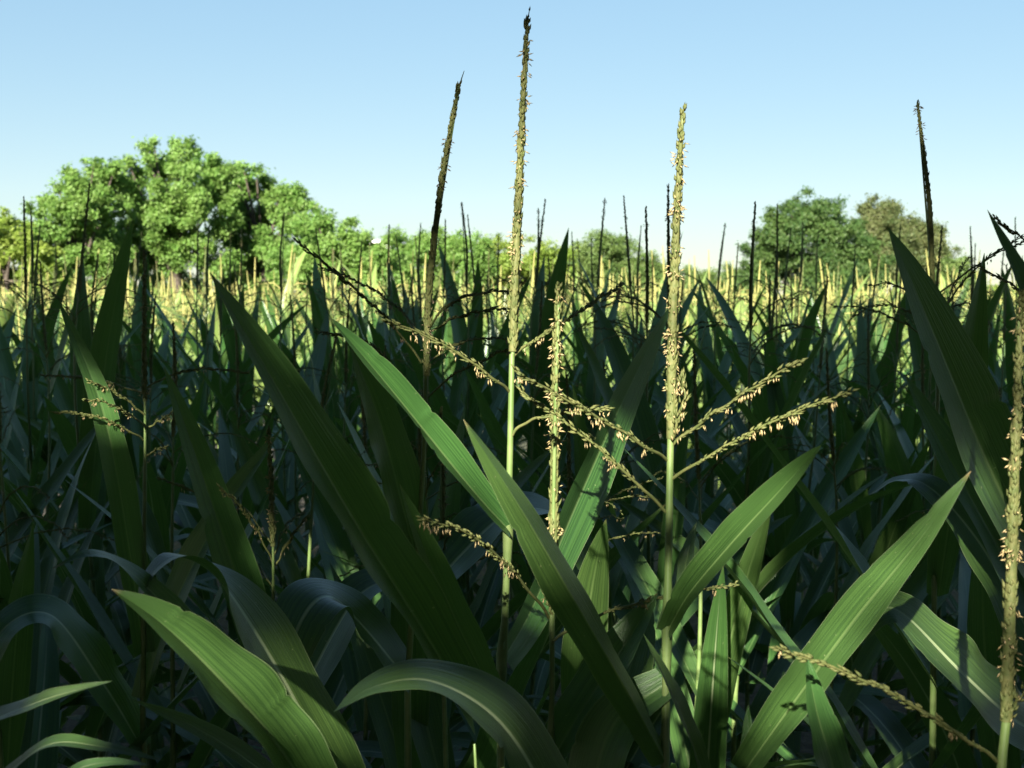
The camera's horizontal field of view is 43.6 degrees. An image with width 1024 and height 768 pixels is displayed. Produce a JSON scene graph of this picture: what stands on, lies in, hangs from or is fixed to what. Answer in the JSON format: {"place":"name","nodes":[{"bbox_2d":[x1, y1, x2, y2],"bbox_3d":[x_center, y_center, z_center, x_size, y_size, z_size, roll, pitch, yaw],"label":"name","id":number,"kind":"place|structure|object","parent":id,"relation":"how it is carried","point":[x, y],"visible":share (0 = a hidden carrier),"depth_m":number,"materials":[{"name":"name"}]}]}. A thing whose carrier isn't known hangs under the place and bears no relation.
{"place":"outdoors","nodes":[
{"label":"outdoors","id":0,"kind":"place"},
{"bbox_2d":[0,0,1023,300],"label":"sky","id":1,"kind":"structure","parent":0,"point":[350,101],"materials":[{"name":"blue"}]},
{"bbox_2d":[22,367,1018,767],"bbox_3d":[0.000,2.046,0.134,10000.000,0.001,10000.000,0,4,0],"label":"ground","id":2,"kind":"structure","parent":0,"point":[806,745],"depth_m":6.86,"materials":[{"name":"soil"}]},
{"bbox_2d":[0,206,74,300],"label":"tree","id":3,"kind":"object","parent":2,"relation":"on","point":[11,245],"visible":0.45,"depth_m":47.54,"materials":[{"name":"green plant"}]},
{"bbox_2d":[0,407,139,710],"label":"corn plant","id":4,"kind":"object","parent":2,"relation":"on","point":[51,485],"visible":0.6,"depth_m":2.95,"materials":[{"name":"green plant"}]},
{"bbox_2d":[0,182,142,757],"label":"corn plant","id":5,"kind":"object","parent":2,"relation":"on","point":[102,345],"visible":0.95,"depth_m":3.19,"materials":[{"name":"green plant"}]},
{"bbox_2d":[0,681,163,767],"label":"corn plant","id":6,"kind":"object","parent":2,"relation":"on","point":[35,701],"visible":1,"depth_m":0.87,"materials":[{"name":"green plant"}]},
{"bbox_2d":[0,225,167,728],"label":"corn plant","id":7,"kind":"object","parent":2,"relation":"on","point":[11,510],"visible":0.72,"depth_m":4.67,"materials":[{"name":"green plant"}]},
{"bbox_2d":[15,323,155,639],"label":"corn plant","id":8,"kind":"object","parent":2,"relation":"on","point":[35,432],"visible":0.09,"depth_m":4.61,"materials":[{"name":"green plant"}]},
{"bbox_2d":[16,155,163,296],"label":"tree","id":9,"kind":"object","parent":2,"relation":"on","point":[62,225],"visible":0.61,"depth_m":51.53,"materials":[{"name":"green plant"}]},
{"bbox_2d":[16,247,164,747],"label":"corn plant","id":10,"kind":"object","parent":2,"relation":"on","point":[136,321],"visible":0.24,"depth_m":4.82,"materials":[{"name":"green plant"}]},
{"bbox_2d":[0,208,187,560],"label":"corn plant","id":11,"kind":"object","parent":2,"relation":"on","point":[7,369],"visible":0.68,"depth_m":4.74,"materials":[{"name":"green plant"}]},
{"bbox_2d":[0,196,217,767],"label":"corn plant","id":12,"kind":"object","parent":2,"relation":"on","point":[26,444],"visible":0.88,"depth_m":3.75,"materials":[{"name":"green plant"}]},
{"bbox_2d":[0,383,219,767],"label":"corn plant","id":13,"kind":"object","parent":2,"relation":"on","point":[48,563],"visible":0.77,"depth_m":2.75,"materials":[{"name":"green plant"}]},
{"bbox_2d":[44,339,181,763],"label":"corn plant","id":14,"kind":"object","parent":2,"relation":"on","point":[65,428],"visible":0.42,"depth_m":3.77,"materials":[{"name":"green plant"}]},
{"bbox_2d":[0,435,237,767],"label":"corn plant","id":15,"kind":"object","parent":2,"relation":"on","point":[29,664],"visible":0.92,"depth_m":2.05,"materials":[{"name":"green plant"}]},
{"bbox_2d":[20,231,218,527],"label":"corn plant","id":16,"kind":"object","parent":2,"relation":"on","point":[162,352],"visible":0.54,"depth_m":5.59,"materials":[{"name":"green plant"}]},
{"bbox_2d":[46,297,203,767],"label":"corn plant","id":17,"kind":"object","parent":2,"relation":"on","point":[159,500],"visible":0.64,"depth_m":3.55,"materials":[{"name":"green plant"}]},
{"bbox_2d":[0,260,275,767],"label":"corn plant","id":18,"kind":"object","parent":2,"relation":"on","point":[79,728],"visible":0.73,"depth_m":3.65,"materials":[{"name":"green plant"}]},
{"bbox_2d":[0,253,277,767],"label":"corn plant","id":19,"kind":"object","parent":2,"relation":"on","point":[63,398],"visible":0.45,"depth_m":4.02,"materials":[{"name":"green plant"}]},
{"bbox_2d":[0,249,281,767],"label":"corn plant","id":20,"kind":"object","parent":2,"relation":"on","point":[84,645],"visible":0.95,"depth_m":1.94,"materials":[{"name":"green plant"}]},
{"bbox_2d":[95,132,251,299],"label":"tree","id":21,"kind":"object","parent":2,"relation":"on","point":[182,207],"visible":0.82,"depth_m":54.47,"materials":[{"name":"green plant"}]},
{"bbox_2d":[113,225,243,762],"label":"corn plant","id":22,"kind":"object","parent":2,"relation":"on","point":[190,517],"visible":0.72,"depth_m":5.03,"materials":[{"name":"green plant"}]},
{"bbox_2d":[49,269,312,635],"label":"corn plant","id":23,"kind":"object","parent":2,"relation":"on","point":[189,603],"visible":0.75,"depth_m":4.89,"materials":[{"name":"green plant"}]},
{"bbox_2d":[0,320,382,767],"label":"corn plant","id":24,"kind":"object","parent":2,"relation":"on","point":[204,750],"visible":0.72,"depth_m":2.70,"materials":[{"name":"green plant"}]},
{"bbox_2d":[52,549,365,767],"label":"corn plant","id":25,"kind":"object","parent":2,"relation":"on","point":[266,689],"visible":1,"depth_m":0.98,"materials":[{"name":"green plant"}]},
{"bbox_2d":[122,221,306,767],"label":"corn plant","id":26,"kind":"object","parent":2,"relation":"on","point":[272,334],"visible":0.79,"depth_m":5.41,"materials":[{"name":"green plant"}]},
{"bbox_2d":[150,243,290,448],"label":"corn plant","id":27,"kind":"object","parent":2,"relation":"on","point":[184,365],"visible":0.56,"depth_m":6.92,"materials":[{"name":"green plant"}]},
{"bbox_2d":[178,231,280,471],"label":"corn plant","id":28,"kind":"object","parent":2,"relation":"on","point":[215,382],"visible":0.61,"depth_m":6.10,"materials":[{"name":"green plant"}]},
{"bbox_2d":[127,327,344,767],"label":"corn plant","id":29,"kind":"object","parent":2,"relation":"on","point":[208,703],"visible":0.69,"depth_m":3.53,"materials":[{"name":"green plant"}]},
{"bbox_2d":[198,230,279,540],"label":"corn plant","id":30,"kind":"object","parent":2,"relation":"on","point":[247,399],"visible":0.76,"depth_m":5.93,"materials":[{"name":"green plant"}]},
{"bbox_2d":[160,212,345,693],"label":"corn plant","id":31,"kind":"object","parent":2,"relation":"on","point":[286,476],"visible":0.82,"depth_m":4.41,"materials":[{"name":"green plant"}]},
{"bbox_2d":[105,292,411,722],"bbox_3d":[-0.592,0.799,3.388,0.806,2.104,1.109,1,2,-34],"label":"corn plant","id":32,"kind":"object","parent":2,"relation":"on","point":[347,713],"visible":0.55,"depth_m":3.54,"materials":[{"name":"green plant"}]},
{"bbox_2d":[203,160,321,306],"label":"tree","id":33,"kind":"object","parent":2,"relation":"on","point":[260,238],"visible":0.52,"depth_m":57.84,"materials":[{"name":"green plant"}]},
{"bbox_2d":[60,336,466,767],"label":"corn plant","id":34,"kind":"object","parent":2,"relation":"on","point":[335,686],"visible":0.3,"depth_m":2.75,"materials":[{"name":"green plant"}]},
{"bbox_2d":[175,262,354,588],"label":"corn plant","id":35,"kind":"object","parent":2,"relation":"on","point":[307,509],"visible":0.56,"depth_m":5.62,"materials":[{"name":"green plant"}]},
{"bbox_2d":[71,294,459,767],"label":"corn plant","id":36,"kind":"object","parent":2,"relation":"on","point":[256,547],"visible":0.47,"depth_m":4.13,"materials":[{"name":"green plant"}]},
{"bbox_2d":[156,367,381,763],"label":"corn plant","id":37,"kind":"object","parent":2,"relation":"on","point":[229,545],"visible":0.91,"depth_m":1.83,"materials":[{"name":"green plant"}]},
{"bbox_2d":[132,376,485,767],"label":"corn plant","id":38,"kind":"object","parent":2,"relation":"on","point":[242,753],"visible":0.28,"depth_m":1.99,"materials":[{"name":"green plant"}]},
{"bbox_2d":[208,241,422,567],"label":"corn plant","id":39,"kind":"object","parent":2,"relation":"on","point":[335,400],"visible":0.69,"depth_m":4.85,"materials":[{"name":"green plant"}]},
{"bbox_2d":[292,243,360,563],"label":"corn plant","id":40,"kind":"object","parent":2,"relation":"on","point":[354,402],"visible":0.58,"depth_m":6.14,"materials":[{"name":"green plant"}]},
{"bbox_2d":[158,344,496,716],"bbox_3d":[-0.301,0.877,3.372,1.310,1.961,0.416,-1,4,-12],"label":"corn plant","id":41,"kind":"object","parent":2,"relation":"on","point":[465,495],"visible":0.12,"depth_m":3.48,"materials":[{"name":"green plant"}]},
{"bbox_2d":[259,200,409,299],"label":"tree","id":42,"kind":"object","parent":2,"relation":"on","point":[329,237],"visible":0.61,"depth_m":45.56,"materials":[{"name":"green plant"}]},
{"bbox_2d":[254,224,425,539],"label":"corn plant","id":43,"kind":"object","parent":2,"relation":"on","point":[387,331],"visible":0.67,"depth_m":4.88,"materials":[{"name":"green plant"}]},
{"bbox_2d":[159,398,549,767],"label":"corn plant","id":44,"kind":"object","parent":2,"relation":"on","point":[332,538],"visible":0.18,"depth_m":2.77,"materials":[{"name":"green plant"}]},
{"bbox_2d":[278,228,439,615],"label":"corn plant","id":45,"kind":"object","parent":2,"relation":"on","point":[317,293],"visible":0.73,"depth_m":5.25,"materials":[{"name":"green plant"}]},
{"bbox_2d":[210,273,567,767],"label":"corn plant","id":46,"kind":"object","parent":2,"relation":"on","point":[501,713],"visible":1,"depth_m":0.97,"materials":[{"name":"green plant"}]},
{"bbox_2d":[265,283,528,767],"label":"corn plant","id":47,"kind":"object","parent":2,"relation":"on","point":[411,428],"visible":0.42,"depth_m":4.13,"materials":[{"name":"green plant"}]},
{"bbox_2d":[353,222,442,609],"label":"corn plant","id":48,"kind":"object","parent":2,"relation":"on","point":[377,340],"visible":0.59,"depth_m":4.83,"materials":[{"name":"green plant"}]},
{"bbox_2d":[317,219,494,542],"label":"corn plant","id":49,"kind":"object","parent":2,"relation":"on","point":[454,401],"visible":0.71,"depth_m":4.87,"materials":[{"name":"green plant"}]},
{"bbox_2d":[372,235,449,403],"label":"corn plant","id":50,"kind":"object","parent":2,"relation":"on","point":[393,287],"visible":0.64,"depth_m":5.62,"materials":[{"name":"green plant"}]},
{"bbox_2d":[276,72,592,767],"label":"corn plant","id":51,"kind":"object","parent":2,"relation":"on","point":[311,608],"visible":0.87,"depth_m":1.78,"materials":[{"name":"green plant"}]},
{"bbox_2d":[205,314,665,767],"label":"corn plant","id":52,"kind":"object","parent":2,"relation":"on","point":[614,555],"visible":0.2,"depth_m":2.55,"materials":[{"name":"green plant"}]},
{"bbox_2d":[375,222,507,301],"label":"tree","id":53,"kind":"object","parent":2,"relation":"on","point":[455,245],"visible":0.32,"depth_m":84.08,"materials":[{"name":"green plant"}]},
{"bbox_2d":[329,406,575,767],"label":"corn plant","id":54,"kind":"object","parent":2,"relation":"on","point":[433,744],"visible":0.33,"depth_m":2.00,"materials":[{"name":"green plant"}]},
{"bbox_2d":[428,215,523,716],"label":"corn plant","id":55,"kind":"object","parent":2,"relation":"on","point":[459,326],"visible":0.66,"depth_m":5.10,"materials":[{"name":"green plant"}]},
{"bbox_2d":[368,280,601,761],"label":"corn plant","id":56,"kind":"object","parent":2,"relation":"on","point":[537,679],"visible":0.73,"depth_m":3.39,"materials":[{"name":"green plant"}]},
{"bbox_2d":[347,202,644,750],"bbox_3d":[-0.154,0.601,4.269,1.138,2.404,0.694,-4,5,-44],"label":"corn plant","id":57,"kind":"object","parent":2,"relation":"on","point":[484,613],"visible":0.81,"depth_m":4.27,"materials":[{"name":"green plant"}]},
{"bbox_2d":[329,7,668,767],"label":"corn plant","id":58,"kind":"object","parent":2,"relation":"on","point":[587,495],"visible":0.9,"depth_m":1.25,"materials":[{"name":"green plant"}]},
{"bbox_2d":[430,236,587,604],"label":"corn plant","id":59,"kind":"object","parent":2,"relation":"on","point":[500,359],"visible":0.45,"depth_m":5.82,"materials":[{"name":"green plant"}]},
{"bbox_2d":[0,244,1023,496],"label":"corn field","id":60,"kind":"structure","parent":2,"relation":"on","point":[184,310],"depth_m":11.58,"materials":[{"name":"green plant"}]},
{"bbox_2d":[474,232,580,295],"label":"tree","id":61,"kind":"object","parent":2,"relation":"on","point":[545,254],"visible":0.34,"depth_m":90.74,"materials":[{"name":"green plant"}]},
{"bbox_2d":[429,199,627,749],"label":"corn plant","id":62,"kind":"object","parent":2,"relation":"on","point":[544,362],"visible":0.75,"depth_m":4.06,"materials":[{"name":"green plant"}]},
{"bbox_2d":[320,340,792,767],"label":"corn plant","id":63,"kind":"object","parent":2,"relation":"on","point":[636,757],"visible":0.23,"depth_m":2.68,"materials":[{"name":"green plant"}]},
{"bbox_2d":[415,281,739,765],"bbox_3d":[0.050,0.951,1.253,0.435,2.098,0.094,-4,5,-44],"label":"corn plant","id":64,"kind":"object","parent":2,"relation":"on","point":[582,694],"visible":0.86,"depth_m":1.23,"materials":[{"name":"green plant"}]},
{"bbox_2d":[452,359,740,762],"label":"corn plant","id":65,"kind":"object","parent":2,"relation":"on","point":[623,585],"visible":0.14,"depth_m":3.32,"materials":[{"name":"green plant"}]},
{"bbox_2d":[490,198,739,676],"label":"corn plant","id":66,"kind":"object","parent":2,"relation":"on","point":[593,395],"visible":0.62,"depth_m":4.07,"materials":[{"name":"green plant"}]},
{"bbox_2d":[565,228,666,298],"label":"tree","id":67,"kind":"object","parent":2,"relation":"on","point":[610,249],"visible":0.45,"depth_m":108.90,"materials":[{"name":"green plant"}]},
{"bbox_2d":[494,265,739,659],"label":"corn plant","id":68,"kind":"object","parent":2,"relation":"on","point":[627,483],"visible":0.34,"depth_m":4.84,"materials":[{"name":"green plant"}]},
{"bbox_2d":[513,225,752,547],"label":"corn plant","id":69,"kind":"object","parent":2,"relation":"on","point":[662,358],"visible":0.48,"depth_m":5.72,"materials":[{"name":"green plant"}]},
{"bbox_2d":[454,371,815,767],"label":"corn plant","id":70,"kind":"object","parent":2,"relation":"on","point":[592,574],"visible":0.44,"depth_m":1.90,"materials":[{"name":"green plant"}]},
{"bbox_2d":[481,195,819,758],"bbox_3d":[0.450,0.625,3.919,1.092,2.402,0.646,0,4,-1],"label":"corn plant","id":71,"kind":"object","parent":2,"relation":"on","point":[540,444],"visible":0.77,"depth_m":3.92,"materials":[{"name":"green plant"}]},
{"bbox_2d":[562,278,740,639],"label":"corn plant","id":72,"kind":"object","parent":2,"relation":"on","point":[691,500],"visible":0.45,"depth_m":5.04,"materials":[{"name":"green plant"}]},
{"bbox_2d":[463,103,859,767],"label":"corn plant","id":73,"kind":"object","parent":2,"relation":"on","point":[615,723],"visible":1,"depth_m":1.12,"materials":[{"name":"green plant"}]},
{"bbox_2d":[455,201,880,762],"bbox_3d":[0.494,0.748,2.891,1.271,2.289,0.499,-1,4,-9],"label":"corn plant","id":74,"kind":"object","parent":2,"relation":"on","point":[806,519],"visible":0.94,"depth_m":2.86,"materials":[{"name":"green plant"}]},
{"bbox_2d":[450,184,909,767],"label":"corn plant","id":75,"kind":"object","parent":2,"relation":"on","point":[644,426],"visible":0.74,"depth_m":2.63,"materials":[{"name":"green plant"}]},
{"bbox_2d":[456,206,915,766],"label":"corn plant","id":76,"kind":"object","parent":2,"relation":"on","point":[604,386],"visible":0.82,"depth_m":2.87,"materials":[{"name":"green plant"}]},
{"bbox_2d":[548,253,828,761],"bbox_3d":[0.591,0.715,3.927,0.640,2.218,1.375,2,4,25],"label":"corn plant","id":77,"kind":"object","parent":2,"relation":"on","point":[754,662],"visible":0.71,"depth_m":3.77,"materials":[{"name":"green plant"}]},
{"bbox_2d":[664,282,735,637],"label":"corn plant","id":78,"kind":"object","parent":2,"relation":"on","point":[723,368],"visible":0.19,"depth_m":5.59,"materials":[{"name":"green plant"}]},
{"bbox_2d":[600,350,800,767],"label":"corn plant","id":79,"kind":"object","parent":2,"relation":"on","point":[711,674],"visible":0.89,"depth_m":2.15,"materials":[{"name":"green plant"}]},
{"bbox_2d":[612,223,827,643],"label":"corn plant","id":80,"kind":"object","parent":2,"relation":"on","point":[710,356],"visible":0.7,"depth_m":5.29,"materials":[{"name":"green plant"}]},
{"bbox_2d":[622,243,826,528],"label":"corn plant","id":81,"kind":"object","parent":2,"relation":"on","point":[720,353],"visible":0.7,"depth_m":6.22,"materials":[{"name":"green plant"}]},
{"bbox_2d":[689,275,801,752],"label":"corn plant","id":82,"kind":"object","parent":2,"relation":"on","point":[727,475],"visible":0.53,"depth_m":3.88,"materials":[{"name":"green plant"}]},
{"bbox_2d":[666,228,878,553],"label":"corn plant","id":83,"kind":"object","parent":2,"relation":"on","point":[719,515],"visible":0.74,"depth_m":5.00,"materials":[{"name":"green plant"}]},
{"bbox_2d":[687,221,870,591],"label":"corn plant","id":84,"kind":"object","parent":2,"relation":"on","point":[802,587],"visible":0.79,"depth_m":5.54,"materials":[{"name":"green plant"}]},
{"bbox_2d":[621,203,957,745],"bbox_3d":[0.875,0.599,4.336,1.293,2.401,0.459,1,4,18],"label":"corn plant","id":85,"kind":"object","parent":2,"relation":"on","point":[739,335],"visible":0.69,"depth_m":4.33,"materials":[{"name":"green plant"}]},
{"bbox_2d":[608,347,976,767],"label":"corn plant","id":86,"kind":"object","parent":2,"relation":"on","point":[871,651],"visible":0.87,"depth_m":2.64,"materials":[{"name":"green plant"}]},
{"bbox_2d":[720,185,895,297],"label":"tree","id":87,"kind":"object","parent":2,"relation":"on","point":[835,238],"visible":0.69,"depth_m":74.00,"materials":[{"name":"green plant"}]},
{"bbox_2d":[762,267,853,602],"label":"corn plant","id":88,"kind":"object","parent":2,"relation":"on","point":[802,422],"visible":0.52,"depth_m":6.93,"materials":[{"name":"green plant"}]},
{"bbox_2d":[731,275,889,767],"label":"corn plant","id":89,"kind":"object","parent":2,"relation":"on","point":[793,615],"visible":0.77,"depth_m":3.42,"materials":[{"name":"green plant"}]},
{"bbox_2d":[714,230,927,566],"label":"corn plant","id":90,"kind":"object","parent":2,"relation":"on","point":[844,294],"visible":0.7,"depth_m":6.22,"materials":[{"name":"green plant"}]},
{"bbox_2d":[624,99,1023,767],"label":"corn plant","id":91,"kind":"object","parent":2,"relation":"on","point":[942,551],"visible":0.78,"depth_m":1.94,"materials":[{"name":"green plant"}]},
{"bbox_2d":[806,659,853,767],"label":"corn plant","id":92,"kind":"object","parent":2,"relation":"on","point":[830,748],"visible":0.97,"depth_m":0.94,"materials":[{"name":"green plant"}]},
{"bbox_2d":[734,301,958,767],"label":"corn plant","id":93,"kind":"object","parent":2,"relation":"on","point":[891,535],"visible":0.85,"depth_m":3.42,"materials":[{"name":"green plant"}]},
{"bbox_2d":[792,244,906,592],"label":"corn plant","id":94,"kind":"object","parent":2,"relation":"on","point":[840,439],"visible":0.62,"depth_m":5.47,"materials":[{"name":"green plant"}]},
{"bbox_2d":[731,471,970,767],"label":"corn plant","id":95,"kind":"object","parent":2,"relation":"on","point":[848,624],"visible":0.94,"depth_m":1.03,"materials":[{"name":"green plant"}]},
{"bbox_2d":[750,277,957,767],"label":"corn plant","id":96,"kind":"object","parent":2,"relation":"on","point":[886,672],"visible":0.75,"depth_m":4.18,"materials":[{"name":"green plant"}]},
{"bbox_2d":[728,403,1023,767],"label":"corn plant","id":97,"kind":"object","parent":2,"relation":"on","point":[984,631],"visible":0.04,"depth_m":1.88,"materials":[{"name":"green plant"}]},
{"bbox_2d":[744,343,1023,767],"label":"corn plant","id":98,"kind":"object","parent":2,"relation":"on","point":[896,460],"visible":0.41,"depth_m":3.24,"materials":[{"name":"green plant"}]},
{"bbox_2d":[817,223,957,740],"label":"corn plant","id":99,"kind":"object","parent":2,"relation":"on","point":[876,504],"visible":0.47,"depth_m":4.77,"materials":[{"name":"green plant"}]},
{"bbox_2d":[769,210,1023,767],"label":"corn plant","id":100,"kind":"object","parent":2,"relation":"on","point":[1007,656],"visible":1,"depth_m":0.95,"materials":[{"name":"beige plant"}]},
{"bbox_2d":[794,225,1011,767],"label":"corn plant","id":101,"kind":"object","parent":2,"relation":"on","point":[929,385],"visible":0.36,"depth_m":3.67,"materials":[{"name":"green plant"}]},
{"bbox_2d":[849,192,965,294],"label":"tree","id":102,"kind":"object","parent":2,"relation":"on","point":[882,216],"visible":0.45,"depth_m":83.44,"materials":[{"name":"green plant"}]},
{"bbox_2d":[833,386,1001,767],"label":"corn plant","id":103,"kind":"object","parent":2,"relation":"on","point":[892,730],"visible":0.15,"depth_m":2.50,"materials":[{"name":"green plant"}]},
{"bbox_2d":[859,214,1023,750],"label":"corn plant","id":104,"kind":"object","parent":2,"relation":"on","point":[975,442],"visible":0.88,"depth_m":1.27,"materials":[{"name":"green plant"}]},
{"bbox_2d":[991,217,1023,680],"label":"corn plant","id":105,"kind":"object","parent":2,"relation":"on","point":[1010,344],"visible":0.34,"depth_m":5.58,"materials":[{"name":"green plant"}]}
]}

